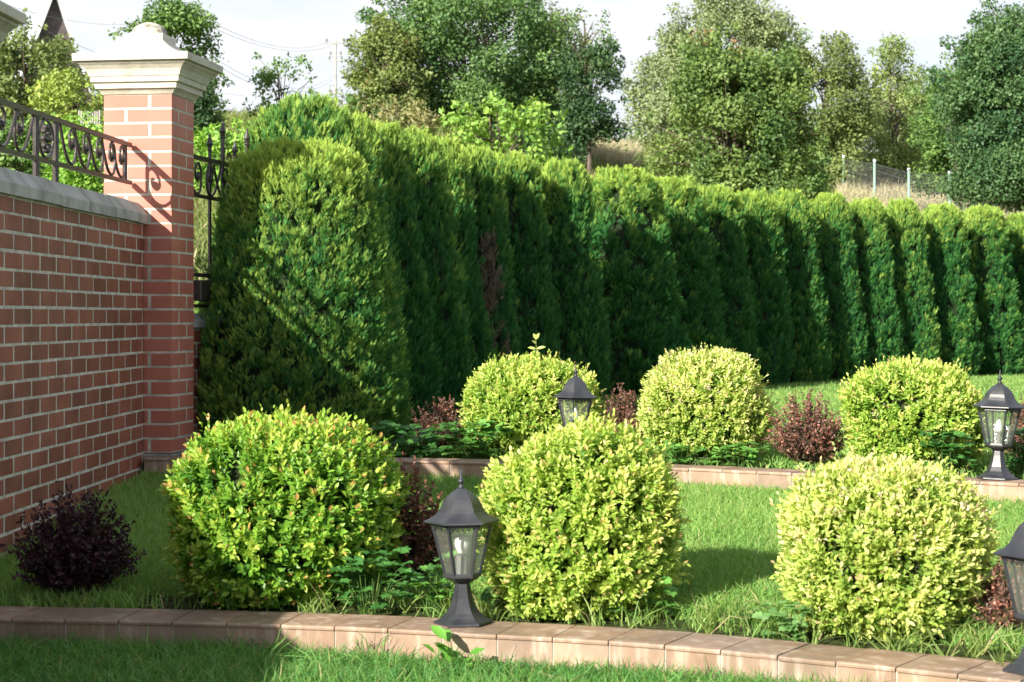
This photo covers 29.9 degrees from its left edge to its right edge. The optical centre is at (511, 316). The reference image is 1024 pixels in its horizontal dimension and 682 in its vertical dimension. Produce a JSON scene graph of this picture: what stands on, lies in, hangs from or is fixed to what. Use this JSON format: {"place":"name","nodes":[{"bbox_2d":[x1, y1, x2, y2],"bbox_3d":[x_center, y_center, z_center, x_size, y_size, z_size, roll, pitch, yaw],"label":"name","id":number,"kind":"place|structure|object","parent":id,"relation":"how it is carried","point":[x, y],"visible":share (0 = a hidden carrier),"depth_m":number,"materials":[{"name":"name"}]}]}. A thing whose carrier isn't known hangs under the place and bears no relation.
{"place":"outdoors","nodes":[
{"label":"outdoors","id":0,"kind":"place"},
{"bbox_2d":[14,7,122,24],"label":"power wire","id":1,"kind":"object","parent":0,"point":[81,22],"visible":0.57,"depth_m":88.76,"materials":[{"name":"metal"}]},
{"bbox_2d":[2,106,1005,312],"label":"meadow grass","id":2,"kind":"structure","parent":0,"point":[199,205],"depth_m":33.58,"materials":[{"name":"plant"}]},
{"bbox_2d":[0,120,1023,662],"bbox_3d":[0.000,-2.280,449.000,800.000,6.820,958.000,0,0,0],"label":"ground","id":3,"kind":"structure","parent":0,"point":[680,624],"depth_m":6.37,"materials":[{"name":"green plant"}]},
{"bbox_2d":[0,0,25,46],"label":"brick pillar","id":4,"kind":"structure","parent":3,"relation":"on","point":[11,18],"depth_m":7.06,"materials":[{"name":"stone"}]},
{"bbox_2d":[0,108,51,177],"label":"leafy shrub","id":5,"kind":"object","parent":3,"relation":"on","point":[8,161],"visible":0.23,"depth_m":19.83,"materials":[{"name":"green plant"}]},
{"bbox_2d":[0,47,88,100],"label":"leafy shrub","id":6,"kind":"object","parent":3,"relation":"on","point":[32,76],"visible":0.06,"depth_m":45.86,"materials":[{"name":"green plant"}]},
{"bbox_2d":[0,7,93,126],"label":"garden tree","id":7,"kind":"object","parent":3,"relation":"on","point":[53,48],"visible":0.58,"depth_m":39.61,"materials":[{"name":"green plant"}]},
{"bbox_2d":[9,0,100,115],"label":"gabled house","id":8,"kind":"structure","parent":3,"relation":"on","point":[54,9],"depth_m":95.04,"materials":[{"name":"metal"}]},
{"bbox_2d":[25,67,103,130],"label":"garden tree","id":9,"kind":"object","parent":3,"relation":"on","point":[65,90],"visible":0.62,"depth_m":30.80,"materials":[{"name":"green plant"}]},
{"bbox_2d":[26,109,103,193],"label":"leafy shrub","id":10,"kind":"object","parent":3,"relation":"on","point":[75,179],"visible":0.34,"depth_m":18.82,"materials":[{"name":"green plant"}]},
{"bbox_2d":[0,480,146,597],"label":"barberry shrub","id":11,"kind":"object","parent":3,"relation":"on","point":[67,557],"visible":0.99,"depth_m":6.78,"materials":[{"name":"purple plant"}]},
{"bbox_2d":[0,167,148,558],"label":"brick wall","id":12,"kind":"structure","parent":3,"relation":"on","point":[72,335],"depth_m":8.72,"materials":[{"name":"brick"}]},
{"bbox_2d":[0,98,131,184],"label":"iron railing","id":13,"kind":"object","parent":12,"relation":"on","point":[53,129],"visible":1,"depth_m":8.82,"materials":[{"name":"metal"}]},
{"bbox_2d":[78,110,101,159],"bbox_3d":[-5.948,-2.478,27.017,0.330,0.850,0.034,0,0,0],"label":"picket fence","id":14,"kind":"object","parent":3,"relation":"on","point":[94,121],"visible":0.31,"depth_m":27.00,"materials":[{"name":"grey wood"}]},
{"bbox_2d":[72,22,222,461],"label":"brick pillar","id":15,"kind":"structure","parent":3,"relation":"on","point":[150,81],"depth_m":10.30,"materials":[{"name":"brick"}]},
{"bbox_2d":[107,0,234,135],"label":"garden tree","id":16,"kind":"object","parent":3,"relation":"on","point":[170,18],"visible":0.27,"depth_m":35.77,"materials":[{"name":"green plant"}]},
{"bbox_2d":[180,43,221,138],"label":"garden tree","id":17,"kind":"object","parent":3,"relation":"on","point":[203,109],"visible":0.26,"depth_m":34.83,"materials":[{"name":"green plant"}]},
{"bbox_2d":[193,313,221,435],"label":"wall","id":18,"kind":"structure","parent":3,"relation":"on","point":[199,322],"depth_m":10.83,"materials":[{"name":"brick"}]},
{"bbox_2d":[193,121,249,316],"bbox_3d":[-1.685,-0.575,11.337,0.100,1.150,1.406,0,0,10],"label":"iron gate fence","id":19,"kind":"object","parent":18,"relation":"on","point":[202,291],"visible":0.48,"depth_m":11.03,"materials":[{"name":"metal"}]},
{"bbox_2d":[193,116,249,191],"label":"leafy shrub","id":20,"kind":"object","parent":3,"relation":"on","point":[200,141],"visible":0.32,"depth_m":19.83,"materials":[{"name":"green plant"}]},
{"bbox_2d":[242,51,317,125],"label":"young tree","id":21,"kind":"object","parent":3,"relation":"on","point":[269,77],"visible":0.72,"depth_m":37.90,"materials":[{"name":"green plant"}]},
{"bbox_2d":[158,398,417,609],"bbox_3d":[-0.797,0.659,6.863,0.923,0.732,0.939,0,0,0],"label":"golden bush","id":22,"kind":"object","parent":3,"relation":"on","point":[269,512],"visible":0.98,"depth_m":6.57,"materials":[{"name":"plant"}]},
{"bbox_2d":[194,135,417,446],"bbox_3d":[-1.247,-0.100,11.232,1.407,1.935,1.385,0,0,0],"label":"thuja","id":23,"kind":"object","parent":3,"relation":"on","point":[301,294],"visible":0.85,"depth_m":10.83,"materials":[{"name":"green plant"}]},
{"bbox_2d":[218,90,410,409],"bbox_3d":[-1.277,-0.268,11.988,1.344,2.293,1.300,0,0,33],"label":"thuja","id":24,"kind":"object","parent":3,"relation":"on","point":[305,116],"visible":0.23,"depth_m":11.84,"materials":[{"name":"green plant"}]},
{"bbox_2d":[326,38,345,106],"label":"utility pole","id":25,"kind":"object","parent":3,"relation":"on","point":[335,56],"visible":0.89,"depth_m":119.95,"materials":[{"name":"grey wood"}]},
{"bbox_2d":[208,20,331,47],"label":"power wire","id":26,"kind":"object","parent":25,"relation":"attached to","point":[268,44],"visible":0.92,"depth_m":85.21,"materials":[{"name":"metal"}]},
{"bbox_2d":[216,29,336,50],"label":"power wire","id":27,"kind":"object","parent":25,"relation":"attached to","point":[268,47],"visible":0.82,"depth_m":82.61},
{"bbox_2d":[326,85,361,114],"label":"young tree","id":28,"kind":"object","parent":3,"relation":"on","point":[350,98],"visible":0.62,"depth_m":41.97,"materials":[{"name":"green plant"}]},
{"bbox_2d":[321,546,424,613],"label":"leafy weed","id":29,"kind":"object","parent":3,"relation":"on","point":[357,561],"visible":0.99,"depth_m":6.53,"materials":[{"name":"green plant"}]},
{"bbox_2d":[349,111,417,408],"bbox_3d":[-1.107,-0.255,12.901,0.968,2.299,1.012,0,0,-9],"label":"thuja","id":30,"kind":"object","parent":3,"relation":"on","point":[378,149],"visible":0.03,"depth_m":12.84,"materials":[{"name":"green plant"}]},
{"bbox_2d":[339,11,436,124],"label":"tree","id":31,"kind":"object","parent":3,"relation":"on","point":[391,47],"visible":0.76,"depth_m":42.76,"materials":[{"name":"green plant"}]},
{"bbox_2d":[354,91,451,137],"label":"leafy shrub","id":32,"kind":"object","parent":3,"relation":"on","point":[416,118],"visible":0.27,"depth_m":29.84,"materials":[{"name":"green plant"}]},
{"bbox_2d":[368,118,444,423],"bbox_3d":[-0.939,-0.260,13.369,0.943,2.272,0.920,0,0,0],"label":"thuja","id":33,"kind":"object","parent":3,"relation":"on","point":[417,310],"visible":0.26,"depth_m":13.21,"materials":[{"name":"green plant"}]},
{"bbox_2d":[362,420,460,457],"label":"leafy weed","id":34,"kind":"object","parent":3,"relation":"on","point":[399,430],"visible":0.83,"depth_m":10.32,"materials":[{"name":"green plant"}]},
{"bbox_2d":[374,451,458,582],"bbox_3d":[-0.388,0.751,7.009,0.422,0.523,0.374,0,0,0],"label":"barberry shrub","id":35,"kind":"object","parent":3,"relation":"on","point":[423,551],"visible":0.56,"depth_m":6.96,"materials":[{"name":"purple plant"}]},
{"bbox_2d":[396,550,457,614],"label":"leafy weed","id":36,"kind":"object","parent":3,"relation":"on","point":[429,569],"visible":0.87,"depth_m":6.51,"materials":[{"name":"green plant"}]},
{"bbox_2d":[409,395,464,454],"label":"barberry shrub","id":37,"kind":"object","parent":3,"relation":"on","point":[439,417],"visible":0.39,"depth_m":10.71,"materials":[{"name":"red plant"}]},
{"bbox_2d":[402,124,473,419],"bbox_3d":[-0.787,-0.273,14.236,1.067,2.341,1.047,0,0,7],"label":"thuja","id":38,"kind":"object","parent":3,"relation":"on","point":[430,185],"visible":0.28,"depth_m":14.03,"materials":[{"name":"green plant"}]},
{"bbox_2d":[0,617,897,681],"bbox_3d":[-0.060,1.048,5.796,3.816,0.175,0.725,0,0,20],"label":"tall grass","id":39,"kind":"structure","parent":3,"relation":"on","point":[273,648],"depth_m":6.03,"materials":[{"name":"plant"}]},
{"bbox_2d":[423,625,484,671],"bbox_3d":[-0.187,1.050,5.960,0.157,0.171,0.142,0,0,33],"label":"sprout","id":40,"kind":"object","parent":3,"relation":"on","point":[442,633],"visible":0.65,"depth_m":5.97,"materials":[{"name":"green plant"}]},
{"bbox_2d":[0,628,926,681],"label":"front grass","id":41,"kind":"structure","parent":3,"relation":"on","point":[62,664],"depth_m":5.87,"materials":[{"name":"plant"}]},
{"bbox_2d":[433,134,496,409],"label":"thuja","id":42,"kind":"object","parent":3,"relation":"on","point":[465,230],"visible":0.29,"depth_m":15.17,"materials":[{"name":"green plant"}]},
{"bbox_2d":[428,418,511,458],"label":"leafy weed","id":43,"kind":"object","parent":3,"relation":"on","point":[467,441],"visible":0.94,"depth_m":10.27,"materials":[{"name":"green plant"}]},
{"bbox_2d":[354,0,587,141],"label":"tree","id":44,"kind":"object","parent":3,"relation":"on","point":[519,79],"visible":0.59,"depth_m":43.85,"materials":[{"name":"green plant"}]},
{"bbox_2d":[459,143,523,364],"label":"thuja","id":45,"kind":"object","parent":3,"relation":"on","point":[499,295],"visible":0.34,"depth_m":15.83,"materials":[{"name":"green plant"}]},
{"bbox_2d":[424,87,572,168],"bbox_3d":[-0.209,-2.376,29.986,2.354,2.348,1.869,0,0,0],"label":"leafy shrub","id":46,"kind":"object","parent":3,"relation":"on","point":[530,119],"visible":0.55,"depth_m":29.81,"materials":[{"name":"green plant"}]},
{"bbox_2d":[479,567,527,617],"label":"leafy weed","id":47,"kind":"object","parent":3,"relation":"on","point":[487,595],"visible":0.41,"depth_m":6.43,"materials":[{"name":"green plant"}]},
{"bbox_2d":[0,606,1023,681],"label":"tiled kerb","id":48,"kind":"structure","parent":3,"relation":"on","point":[655,647],"depth_m":6.05,"materials":[{"name":"stone"}]},
{"bbox_2d":[424,468,499,627],"bbox_3d":[-0.163,0.746,6.248,0.249,0.507,0.216,-1,0,-4],"label":"garden lantern","id":49,"kind":"object","parent":48,"relation":"on","point":[461,508],"visible":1,"depth_m":6.21,"materials":[{"name":"paint"}]},
{"bbox_2d":[993,522,1023,675],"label":"garden lantern","id":50,"kind":"object","parent":48,"relation":"on","point":[1012,550],"visible":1,"depth_m":5.38,"materials":[{"name":"paint"}]},
{"bbox_2d":[492,149,562,362],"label":"thuja","id":51,"kind":"object","parent":3,"relation":"on","point":[528,235],"visible":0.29,"depth_m":16.45,"materials":[{"name":"green plant"}]},
{"bbox_2d":[455,349,605,457],"bbox_3d":[0.105,0.484,10.647,0.870,0.617,0.816,0,0,0],"label":"golden bush","id":52,"kind":"object","parent":3,"relation":"on","point":[515,393],"visible":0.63,"depth_m":10.41,"materials":[{"name":"plant"}]},
{"bbox_2d":[473,122,588,163],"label":"leafy shrub","id":53,"kind":"object","parent":3,"relation":"on","point":[555,149],"visible":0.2,"depth_m":39.63,"materials":[{"name":"green plant"}]},
{"bbox_2d":[528,333,544,353],"bbox_3d":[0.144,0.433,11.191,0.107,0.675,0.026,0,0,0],"label":"weed sprout","id":54,"kind":"object","parent":3,"relation":"on","point":[536,336],"visible":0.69,"depth_m":11.20,"materials":[{"name":"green plant"}]},
{"bbox_2d":[512,0,603,150],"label":"tree","id":55,"kind":"object","parent":3,"relation":"on","point":[564,19],"visible":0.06,"depth_m":47.84,"materials":[{"name":"green plant"}]},
{"bbox_2d":[537,156,614,399],"bbox_3d":[0.440,-0.284,17.191,0.948,2.366,0.966,0,0,-10],"label":"thuja","id":56,"kind":"object","parent":3,"relation":"on","point":[576,263],"visible":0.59,"depth_m":16.99,"materials":[{"name":"green plant"}]},
{"bbox_2d":[144,455,1023,502],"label":"tiled kerb","id":57,"kind":"structure","parent":3,"relation":"on","point":[765,477],"depth_m":9.45,"materials":[{"name":"stone"}]},
{"bbox_2d":[553,365,596,427],"bbox_3d":[0.326,0.496,9.931,0.249,0.507,0.216,1,0,-22],"label":"garden lantern","id":58,"kind":"object","parent":57,"relation":"on","point":[575,389],"visible":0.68,"depth_m":9.88,"materials":[{"name":"paint"}]},
{"bbox_2d":[972,370,1023,480],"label":"garden lantern","id":59,"kind":"object","parent":57,"relation":"on","point":[999,397],"visible":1,"depth_m":8.81,"materials":[{"name":"paint"}]},
{"bbox_2d":[475,404,693,620],"bbox_3d":[0.239,0.660,6.503,0.756,0.732,0.742,0,0,0],"label":"golden bush","id":60,"kind":"object","parent":3,"relation":"on","point":[589,506],"visible":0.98,"depth_m":6.29,"materials":[{"name":"plant"}]},
{"bbox_2d":[548,26,633,173],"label":"tree","id":61,"kind":"object","parent":3,"relation":"on","point":[583,66],"visible":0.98,"depth_m":43.73,"materials":[{"name":"green plant"}]},
{"bbox_2d":[565,5,617,155],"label":"tree","id":62,"kind":"object","parent":3,"relation":"on","point":[602,31],"visible":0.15,"depth_m":49.94,"materials":[{"name":"green plant"}]},
{"bbox_2d":[598,382,646,441],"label":"barberry shrub","id":63,"kind":"object","parent":3,"relation":"on","point":[623,413],"visible":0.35,"depth_m":10.52,"materials":[{"name":"red plant"}]},
{"bbox_2d":[588,164,693,395],"bbox_3d":[1.039,-0.305,18.547,1.417,2.369,1.492,0,0,43],"label":"thuja","id":64,"kind":"object","parent":3,"relation":"on","point":[638,284],"visible":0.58,"depth_m":18.18,"materials":[{"name":"green plant"}]},
{"bbox_2d":[258,572,1023,665],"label":"grass","id":65,"kind":"structure","parent":3,"relation":"on","point":[974,644],"depth_m":6.13,"materials":[{"name":"plant"}]},
{"bbox_2d":[603,575,678,620],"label":"leafy weed","id":66,"kind":"object","parent":3,"relation":"on","point":[672,591],"visible":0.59,"depth_m":6.33,"materials":[{"name":"green plant"}]},
{"bbox_2d":[615,50,678,152],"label":"tree","id":67,"kind":"object","parent":3,"relation":"on","point":[640,91],"visible":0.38,"depth_m":59.78,"materials":[{"name":"green plant"}]},
{"bbox_2d":[633,120,716,177],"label":"leafy shrub","id":68,"kind":"object","parent":3,"relation":"on","point":[656,148],"visible":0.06,"depth_m":43.72,"materials":[{"name":"green plant"}]},
{"bbox_2d":[673,548,693,599],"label":"leafy weed","id":69,"kind":"object","parent":3,"relation":"on","point":[683,576],"visible":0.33,"depth_m":6.59,"materials":[{"name":"green plant"}]},
{"bbox_2d":[645,439,728,464],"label":"leafy weed","id":70,"kind":"object","parent":3,"relation":"on","point":[680,461],"visible":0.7,"depth_m":9.89,"materials":[{"name":"green plant"}]},
{"bbox_2d":[653,173,734,355],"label":"thuja","id":71,"kind":"object","parent":3,"relation":"on","point":[702,318],"visible":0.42,"depth_m":19.38,"materials":[{"name":"green plant"}]},
{"bbox_2d":[376,372,1023,479],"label":"back lawn grass","id":72,"kind":"structure","parent":3,"relation":"on","point":[832,395],"depth_m":15.89,"materials":[{"name":"plant"}]},
{"bbox_2d":[632,342,777,464],"bbox_3d":[1.024,0.463,10.199,0.790,0.658,0.793,0,0,0],"label":"golden bush","id":73,"kind":"object","parent":3,"relation":"on","point":[715,395],"visible":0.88,"depth_m":9.97,"materials":[{"name":"plant"}]},
{"bbox_2d":[630,0,805,135],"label":"tree","id":74,"kind":"object","parent":3,"relation":"on","point":[756,31],"visible":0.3,"depth_m":57.49,"materials":[{"name":"green plant"}]},
{"bbox_2d":[624,17,826,206],"bbox_3d":[4.036,-3.401,35.942,3.421,4.545,3.188,0,0,-33],"label":"tree","id":75,"kind":"object","parent":3,"relation":"on","point":[764,127],"visible":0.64,"depth_m":35.35,"materials":[{"name":"green plant"}]},
{"bbox_2d":[697,183,762,368],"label":"thuja","id":76,"kind":"object","parent":3,"relation":"on","point":[726,225],"visible":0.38,"depth_m":20.33,"materials":[{"name":"green plant"}]},
{"bbox_2d":[703,441,770,466],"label":"leafy weed","id":77,"kind":"object","parent":3,"relation":"on","point":[738,450],"visible":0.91,"depth_m":9.79,"materials":[{"name":"green plant"}]},
{"bbox_2d":[701,592,776,625],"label":"leafy weed","id":78,"kind":"object","parent":3,"relation":"on","point":[741,614],"visible":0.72,"depth_m":6.24,"materials":[{"name":"green plant"}]},
{"bbox_2d":[736,187,795,385],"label":"thuja","id":79,"kind":"object","parent":3,"relation":"on","point":[763,241],"visible":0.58,"depth_m":21.05,"materials":[{"name":"green plant"}]},
{"bbox_2d":[752,600,821,640],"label":"leafy weed","id":80,"kind":"object","parent":3,"relation":"on","point":[788,627],"visible":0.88,"depth_m":5.97,"materials":[{"name":"green plant"}]},
{"bbox_2d":[767,12,814,97],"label":"tree","id":81,"kind":"object","parent":3,"relation":"on","point":[803,42],"visible":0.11,"depth_m":61.89,"materials":[{"name":"green plant"}]},
{"bbox_2d":[559,135,1023,217],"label":"dry meadow grass","id":82,"kind":"structure","parent":3,"relation":"on","point":[615,150],"depth_m":53.11,"materials":[{"name":"plant"}]},
{"bbox_2d":[768,187,832,384],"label":"thuja","id":83,"kind":"object","parent":3,"relation":"on","point":[811,358],"visible":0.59,"depth_m":21.73,"materials":[{"name":"green plant"}]},
{"bbox_2d":[762,388,847,467],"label":"barberry shrub","id":84,"kind":"object","parent":3,"relation":"on","point":[812,438],"visible":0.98,"depth_m":9.78,"materials":[{"name":"red plant"}]},
{"bbox_2d":[778,121,837,201],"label":"leafy shrub","id":85,"kind":"object","parent":3,"relation":"on","point":[815,177],"visible":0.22,"depth_m":45.71,"materials":[{"name":"green plant"}]},
{"bbox_2d":[780,30,885,187],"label":"tree","id":86,"kind":"object","parent":3,"relation":"on","point":[847,119],"visible":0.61,"depth_m":57.34,"materials":[{"name":"green plant"}]},
{"bbox_2d":[811,190,870,382],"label":"thuja","id":87,"kind":"object","parent":3,"relation":"on","point":[834,239],"visible":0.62,"depth_m":22.43,"materials":[{"name":"green plant"}]},
{"bbox_2d":[842,155,844,182],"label":"fence post","id":88,"kind":"object","parent":3,"relation":"on","point":[843,180],"visible":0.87,"depth_m":56.98,"materials":[{"name":"metal"}]},
{"bbox_2d":[873,159,875,195],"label":"fence post","id":89,"kind":"object","parent":3,"relation":"on","point":[874,175],"visible":0.87,"depth_m":53.97,"materials":[{"name":"metal"}]},
{"bbox_2d":[848,196,904,370],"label":"thuja","id":90,"kind":"object","parent":3,"relation":"on","point":[883,324],"visible":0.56,"depth_m":22.92,"materials":[{"name":"green plant"}]},
{"bbox_2d":[806,73,953,187],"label":"tree","id":91,"kind":"object","parent":3,"relation":"on","point":[901,124],"visible":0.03,"depth_m":64.76,"materials":[{"name":"green plant"}]},
{"bbox_2d":[769,441,1004,643],"bbox_3d":[1.192,0.712,6.131,0.733,0.619,0.790,0,0,0],"label":"golden bush","id":92,"kind":"object","parent":3,"relation":"on","point":[879,539],"visible":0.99,"depth_m":5.89,"materials":[{"name":"plant"}]},
{"bbox_2d":[852,31,932,186],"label":"tree","id":93,"kind":"object","parent":3,"relation":"on","point":[892,156],"visible":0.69,"depth_m":61.78,"materials":[{"name":"green plant"}]},
{"bbox_2d":[845,160,966,210],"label":"wire fence","id":94,"kind":"object","parent":3,"relation":"on","point":[918,181],"visible":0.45,"depth_m":52.17,"materials":[{"name":"metal"}]},
{"bbox_2d":[907,168,910,197],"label":"fence post","id":95,"kind":"object","parent":3,"relation":"on","point":[908,184],"visible":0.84,"depth_m":49.97,"materials":[{"name":"metal"}]},
{"bbox_2d":[885,196,941,366],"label":"thuja","id":96,"kind":"object","parent":3,"relation":"on","point":[912,276],"visible":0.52,"depth_m":23.41,"materials":[{"name":"green plant"}]},
{"bbox_2d":[837,351,995,469],"bbox_3d":[2.026,0.483,9.653,0.815,0.618,0.811,0,0,0],"label":"golden bush","id":97,"kind":"object","parent":3,"relation":"on","point":[896,405],"visible":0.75,"depth_m":9.43,"materials":[{"name":"plant"}]},
{"bbox_2d":[903,47,964,209],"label":"tree","id":98,"kind":"object","parent":3,"relation":"on","point":[932,147],"visible":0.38,"depth_m":50.02,"materials":[{"name":"green plant"}]},
{"bbox_2d":[917,428,976,475],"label":"leafy weed","id":99,"kind":"object","parent":3,"relation":"on","point":[943,436],"visible":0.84,"depth_m":9.27,"materials":[{"name":"green plant"}]},
{"bbox_2d":[921,201,985,375],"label":"thuja","id":100,"kind":"object","parent":3,"relation":"on","point":[954,286],"visible":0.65,"depth_m":24.02,"materials":[{"name":"green plant"}]},
{"bbox_2d":[926,0,1023,212],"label":"tree","id":101,"kind":"object","parent":3,"relation":"on","point":[988,140],"visible":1,"depth_m":41.28,"materials":[{"name":"green plant"}]},
{"bbox_2d":[960,203,1023,375],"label":"thuja","id":102,"kind":"object","parent":3,"relation":"on","point":[1001,329],"visible":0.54,"depth_m":24.68,"materials":[{"name":"green plant"}]},
{"bbox_2d":[970,556,1023,636],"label":"barberry shrub","id":103,"kind":"object","parent":3,"relation":"on","point":[995,601],"visible":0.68,"depth_m":5.93,"materials":[{"name":"red plant"}]},
{"bbox_2d":[983,421,1023,478],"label":"leafy weed","id":104,"kind":"object","parent":3,"relation":"on","point":[1012,461],"visible":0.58,"depth_m":9.13,"materials":[{"name":"green plant"}]},
{"bbox_2d":[1001,392,1023,466],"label":"barberry shrub","id":105,"kind":"object","parent":3,"relation":"on","point":[1020,424],"visible":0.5,"depth_m":9.37,"materials":[{"name":"red plant"}]},
{"bbox_2d":[1004,211,1023,373],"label":"thuja","id":106,"kind":"object","parent":3,"relation":"on","point":[1015,224],"visible":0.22,"depth_m":25.45,"materials":[{"name":"green plant"}]},
{"bbox_2d":[1,0,1023,185],"label":"sky","id":107,"kind":"structure","parent":0,"point":[296,25],"materials":[{"name":"white"}]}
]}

